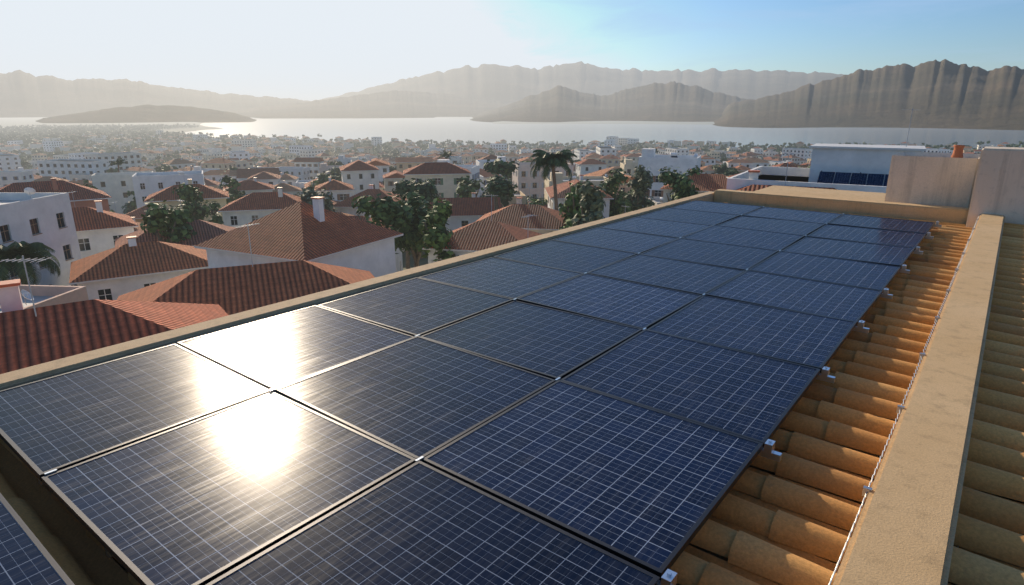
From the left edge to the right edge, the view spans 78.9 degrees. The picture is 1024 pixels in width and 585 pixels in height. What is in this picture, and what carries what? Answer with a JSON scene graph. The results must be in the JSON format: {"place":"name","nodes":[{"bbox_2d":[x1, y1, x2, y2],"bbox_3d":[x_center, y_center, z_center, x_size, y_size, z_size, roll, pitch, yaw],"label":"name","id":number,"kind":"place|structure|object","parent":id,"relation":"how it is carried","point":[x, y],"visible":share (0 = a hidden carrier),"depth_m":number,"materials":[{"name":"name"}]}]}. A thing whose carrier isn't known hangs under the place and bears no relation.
{"place":"outdoors","nodes":[
{"label":"outdoors","id":0,"kind":"place"},
{"bbox_2d":[36,105,255,122],"bbox_3d":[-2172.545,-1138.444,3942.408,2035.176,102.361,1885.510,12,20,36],"label":"headland","id":1,"kind":"structure","parent":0,"point":[150,113],"depth_m":3520.97,"materials":[{"name":"grey stone"}]},
{"bbox_2d":[0,70,308,117],"bbox_3d":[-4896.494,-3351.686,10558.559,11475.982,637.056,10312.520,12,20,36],"label":"mountain range","id":2,"kind":"structure","parent":0,"point":[23,94],"depth_m":7909.01,"materials":[{"name":"grey stone"}]},
{"bbox_2d":[226,90,510,118],"bbox_3d":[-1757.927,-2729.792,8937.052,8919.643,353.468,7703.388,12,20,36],"label":"mountain range","id":3,"kind":"structure","parent":0,"point":[400,104],"depth_m":7065.21,"materials":[{"name":"grey stone"}]},
{"bbox_2d":[0,117,745,269],"bbox_3d":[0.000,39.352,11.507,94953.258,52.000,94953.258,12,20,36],"label":"ground","id":4,"kind":"structure","parent":0,"point":[24,121],"depth_m":3020.48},
{"bbox_2d":[20,147,777,174],"bbox_3d":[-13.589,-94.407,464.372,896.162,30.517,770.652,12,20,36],"label":"buildings","id":5,"kind":"structure","parent":4,"relation":"on","point":[25,165],"depth_m":572.92,"materials":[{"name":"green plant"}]},
{"bbox_2d":[0,147,809,284],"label":"palm trees","id":6,"kind":"object","parent":4,"relation":"on","point":[26,250],"visible":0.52,"depth_m":49.54,"materials":[{"name":"green plant"}]},
{"bbox_2d":[0,146,810,213],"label":"town houses","id":7,"kind":"structure","parent":4,"relation":"on","point":[92,169],"depth_m":257.72,"materials":[{"name":"paint"}]},
{"bbox_2d":[77,158,739,267],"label":"trees","id":8,"kind":"object","parent":4,"relation":"on","point":[413,217],"visible":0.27,"depth_m":87.92,"materials":[{"name":"green plant"}]},
{"bbox_2d":[0,147,836,373],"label":"town houses","id":9,"kind":"structure","parent":4,"relation":"on","point":[121,278],"depth_m":52.11,"materials":[{"name":"paint"}]},
{"bbox_2d":[0,130,1009,170],"bbox_3d":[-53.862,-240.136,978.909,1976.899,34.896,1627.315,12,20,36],"label":"city buildings","id":10,"kind":"structure","parent":4,"relation":"on","point":[246,149],"depth_m":732.14,"materials":[{"name":"paint"}]},
{"bbox_2d":[0,123,1023,161],"bbox_3d":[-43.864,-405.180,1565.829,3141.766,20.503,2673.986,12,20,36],"label":"trees","id":11,"kind":"object","parent":4,"relation":"on","point":[27,134],"visible":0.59,"depth_m":994.95,"materials":[{"name":"green plant"}]},
{"bbox_2d":[726,108,925,192],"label":"rooftop building","id":12,"kind":"structure","parent":4,"relation":"on","point":[859,158],"depth_m":45.82,"materials":[{"name":"paint"}]},
{"bbox_2d":[817,171,888,185],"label":"solar panels","id":13,"kind":"object","parent":12,"relation":"on","point":[860,178],"visible":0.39,"depth_m":43.85,"materials":[{"name":"blue glass"}]},
{"bbox_2d":[0,0,1023,100],"label":"sky","id":14,"kind":"structure","parent":0,"point":[309,50],"materials":[{"name":"blue"}]},
{"bbox_2d":[320,61,843,103],"bbox_3d":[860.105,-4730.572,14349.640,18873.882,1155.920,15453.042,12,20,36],"label":"mountain range","id":15,"kind":"structure","parent":0,"point":[506,84],"depth_m":11755.04,"materials":[{"name":"grey stone"}]},
{"bbox_2d":[185,118,1023,149],"bbox_3d":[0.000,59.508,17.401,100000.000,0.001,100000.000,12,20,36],"label":"sea water","id":16,"kind":"structure","parent":0,"point":[438,130],"depth_m":1842.10,"materials":[{"name":"grey liquid"}]},
{"bbox_2d":[470,81,754,121],"bbox_3d":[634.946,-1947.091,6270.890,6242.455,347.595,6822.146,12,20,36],"label":"mountain range","id":17,"kind":"structure","parent":0,"point":[673,101],"depth_m":4853.42,"materials":[{"name":"grey stone"}]},
{"bbox_2d":[713,59,1023,129],"bbox_3d":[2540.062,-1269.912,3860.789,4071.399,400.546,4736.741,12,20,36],"label":"mountain range","id":18,"kind":"structure","parent":0,"point":[943,94],"depth_m":2979.98,"materials":[{"name":"stone"}]},
{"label":"building walls","id":19,"kind":"object","parent":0,"visible":0},
{"bbox_2d":[19,185,1023,584],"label":"roof deck slab","id":20,"kind":"structure","parent":19,"relation":"on","point":[859,195],"depth_m":17.12,"materials":[{"name":"beige concrete"}]},
{"bbox_2d":[0,191,713,390],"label":"parapet wall","id":21,"kind":"structure","parent":20,"relation":"attached to","point":[26,375],"depth_m":6.48,"materials":[{"name":"beige concrete"}]},
{"bbox_2d":[0,201,971,584],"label":"roof tiles","id":22,"kind":"object","parent":20,"relation":"on","point":[760,537],"visible":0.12,"depth_m":3.91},
{"bbox_2d":[37,206,941,584],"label":"clamps","id":23,"kind":"object","parent":20,"relation":"on","point":[669,576],"visible":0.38,"depth_m":4.63,"materials":[{"name":"silver metal"}]},
{"bbox_2d":[0,493,74,584],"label":"solar panel","id":24,"kind":"object","parent":23,"relation":"on","point":[26,558],"visible":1,"depth_m":2.89,"materials":[{"name":"blue glass"}]},
{"bbox_2d":[0,344,268,480],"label":"solar panel","id":25,"kind":"object","parent":23,"relation":"on","point":[64,420],"visible":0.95,"depth_m":4.43,"materials":[{"name":"blue glass"}]},
{"bbox_2d":[41,391,415,584],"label":"solar panel","id":26,"kind":"object","parent":23,"relation":"on","point":[207,499],"visible":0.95,"depth_m":3.47,"materials":[{"name":"blue glass"}]},
{"bbox_2d":[177,305,413,389],"bbox_3d":[-1.946,0.449,5.670,1.545,0.041,1.448,13,20,36],"label":"solar panel","id":27,"kind":"object","parent":23,"relation":"on","point":[279,351],"visible":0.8,"depth_m":5.56,"materials":[{"name":"blue glass"}]},
{"bbox_2d":[275,336,554,458],"bbox_3d":[-0.714,0.720,4.741,1.545,0.043,1.448,13,21,36],"label":"solar panel","id":28,"kind":"object","parent":23,"relation":"on","point":[416,397],"visible":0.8,"depth_m":4.62,"materials":[{"name":"blue glass"}]},
{"bbox_2d":[318,277,512,335],"bbox_3d":[-1.036,0.124,6.779,1.545,0.040,1.448,12,21,37],"label":"solar panel","id":29,"kind":"object","parent":23,"relation":"on","point":[415,306],"visible":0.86,"depth_m":6.68,"materials":[{"name":"blue glass"}]},
{"bbox_2d":[206,460,659,584],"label":"solar panel","id":30,"kind":"object","parent":23,"relation":"on","point":[419,522],"visible":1,"depth_m":2.97,"materials":[{"name":"blue glass"}]},
{"bbox_2d":[418,257,583,298],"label":"solar panel","id":31,"kind":"object","parent":23,"relation":"on","point":[511,279],"visible":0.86,"depth_m":7.83,"materials":[{"name":"blue glass"}]},
{"bbox_2d":[420,300,641,379],"bbox_3d":[0.195,0.397,5.849,1.545,0.041,1.448,12,20,36],"label":"solar panel","id":32,"kind":"object","parent":23,"relation":"on","point":[551,343],"visible":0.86,"depth_m":5.75,"materials":[{"name":"blue glass"}]},
{"bbox_2d":[493,240,636,272],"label":"solar panel","id":33,"kind":"object","parent":23,"relation":"on","point":[574,257],"visible":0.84,"depth_m":8.96,"materials":[{"name":"blue glass"}]},
{"bbox_2d":[422,380,762,579],"bbox_3d":[0.517,0.988,3.809,1.545,0.042,1.448,12,20,37],"label":"solar panel","id":34,"kind":"object","parent":23,"relation":"on","point":[645,488],"visible":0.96,"depth_m":3.64,"materials":[{"name":"blue glass"}]},
{"bbox_2d":[516,273,701,328],"bbox_3d":[1.104,0.068,6.957,1.545,0.042,1.448,13,20,36],"label":"solar panel","id":35,"kind":"object","parent":23,"relation":"attached to","point":[633,304],"visible":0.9,"depth_m":6.86,"materials":[{"name":"blue glass"}]},
{"bbox_2d":[552,227,678,253],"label":"solar panel","id":36,"kind":"object","parent":23,"relation":"on","point":[622,240],"visible":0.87,"depth_m":10.05,"materials":[{"name":"blue glass"}]},
{"bbox_2d":[600,217,711,237],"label":"solar panel","id":37,"kind":"object","parent":23,"relation":"on","point":[669,228],"visible":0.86,"depth_m":11.20,"materials":[{"name":"blue glass"}]},
{"bbox_2d":[587,254,744,294],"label":"solar panel","id":38,"kind":"object","parent":23,"relation":"on","point":[688,277],"visible":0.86,"depth_m":7.99,"materials":[{"name":"blue glass"}]},
{"bbox_2d":[637,207,740,224],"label":"solar panel","id":39,"kind":"object","parent":23,"relation":"on","point":[694,216],"visible":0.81,"depth_m":12.26,"materials":[{"name":"blue glass"}]},
{"bbox_2d":[561,329,819,447],"bbox_3d":[1.426,0.666,4.919,1.545,0.040,1.448,12,21,36],"label":"solar panel","id":40,"kind":"object","parent":23,"relation":"on","point":[755,397],"visible":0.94,"depth_m":4.80,"materials":[{"name":"blue glass"}]},
{"bbox_2d":[641,238,778,270],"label":"solar panel","id":41,"kind":"object","parent":23,"relation":"on","point":[739,257],"visible":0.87,"depth_m":9.11,"materials":[{"name":"blue glass"}]},
{"bbox_2d":[671,200,762,214],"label":"solar panel","id":42,"kind":"object","parent":23,"relation":"on","point":[729,208],"visible":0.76,"depth_m":13.42,"materials":[{"name":"blue glass"}]},
{"bbox_2d":[682,225,804,250],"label":"solar panel","id":43,"kind":"object","parent":23,"relation":"on","point":[749,237],"visible":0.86,"depth_m":10.23,"materials":[{"name":"blue glass"}]},
{"bbox_2d":[647,295,856,372],"bbox_3d":[2.335,0.340,6.027,1.545,0.042,1.448,12,20,36],"label":"solar panel","id":44,"kind":"object","parent":23,"relation":"on","point":[808,339],"visible":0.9,"depth_m":5.93,"materials":[{"name":"blue glass"}]},
{"bbox_2d":[718,216,825,234],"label":"solar panel","id":45,"kind":"object","parent":23,"relation":"on","point":[782,226],"visible":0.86,"depth_m":11.36,"materials":[{"name":"blue glass"}]},
{"bbox_2d":[742,207,841,222],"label":"solar panel","id":46,"kind":"object","parent":23,"relation":"on","point":[795,215],"visible":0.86,"depth_m":12.51,"materials":[{"name":"blue glass"}]},
{"bbox_2d":[705,270,881,325],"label":"solar panel","id":47,"kind":"object","parent":23,"relation":"on","point":[840,301],"visible":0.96,"depth_m":7.05,"materials":[{"name":"blue glass"}]},
{"bbox_2d":[748,251,900,292],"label":"solar panel","id":48,"kind":"object","parent":23,"relation":"on","point":[869,275],"visible":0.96,"depth_m":8.18,"materials":[{"name":"blue glass"}]},
{"bbox_2d":[782,236,914,266],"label":"solar panel","id":49,"kind":"object","parent":23,"relation":"on","point":[874,253],"visible":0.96,"depth_m":9.29,"materials":[{"name":"blue glass"}]},
{"bbox_2d":[807,224,925,249],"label":"solar panel","id":50,"kind":"object","parent":23,"relation":"on","point":[874,236],"visible":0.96,"depth_m":10.41,"materials":[{"name":"blue glass"}]},
{"bbox_2d":[828,214,934,234],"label":"solar panel","id":51,"kind":"object","parent":23,"relation":"on","point":[924,227],"visible":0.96,"depth_m":11.51,"materials":[{"name":"blue glass"}]},
{"bbox_2d":[828,216,978,584],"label":"cable","id":52,"kind":"object","parent":20,"relation":"on","point":[866,490],"visible":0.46,"depth_m":4.18,"materials":[{"name":"grey"}]},
{"bbox_2d":[832,213,1004,584],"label":"parapet","id":53,"kind":"structure","parent":20,"relation":"on","point":[904,530],"depth_m":3.57,"materials":[{"name":"beige concrete"}]},
{"bbox_2d":[884,151,979,207],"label":"wall","id":54,"kind":"structure","parent":20,"relation":"on","point":[936,178],"depth_m":13.20,"materials":[{"name":"paint"}]},
{"bbox_2d":[951,145,964,157],"bbox_3d":[9.890,-3.114,13.784,0.230,0.300,0.224,12,20,36],"label":"chimney pot","id":55,"kind":"object","parent":54,"relation":"on","point":[957,151],"visible":0.88,"depth_m":13.71,"materials":[{"name":"ceramic"}]},
{"bbox_2d":[947,223,1023,584],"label":"roof tiles","id":56,"kind":"object","parent":20,"relation":"on","point":[990,525],"visible":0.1,"depth_m":3.87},
{"bbox_2d":[966,147,1023,227],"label":"parapet wall","id":57,"kind":"structure","parent":20,"relation":"on","point":[998,188],"depth_m":11.66,"materials":[{"name":"beige paint"}]},
{"bbox_2d":[713,189,968,223],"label":"parapet","id":58,"kind":"structure","parent":19,"relation":"on","point":[950,214],"depth_m":13.74,"materials":[{"name":"paint"}]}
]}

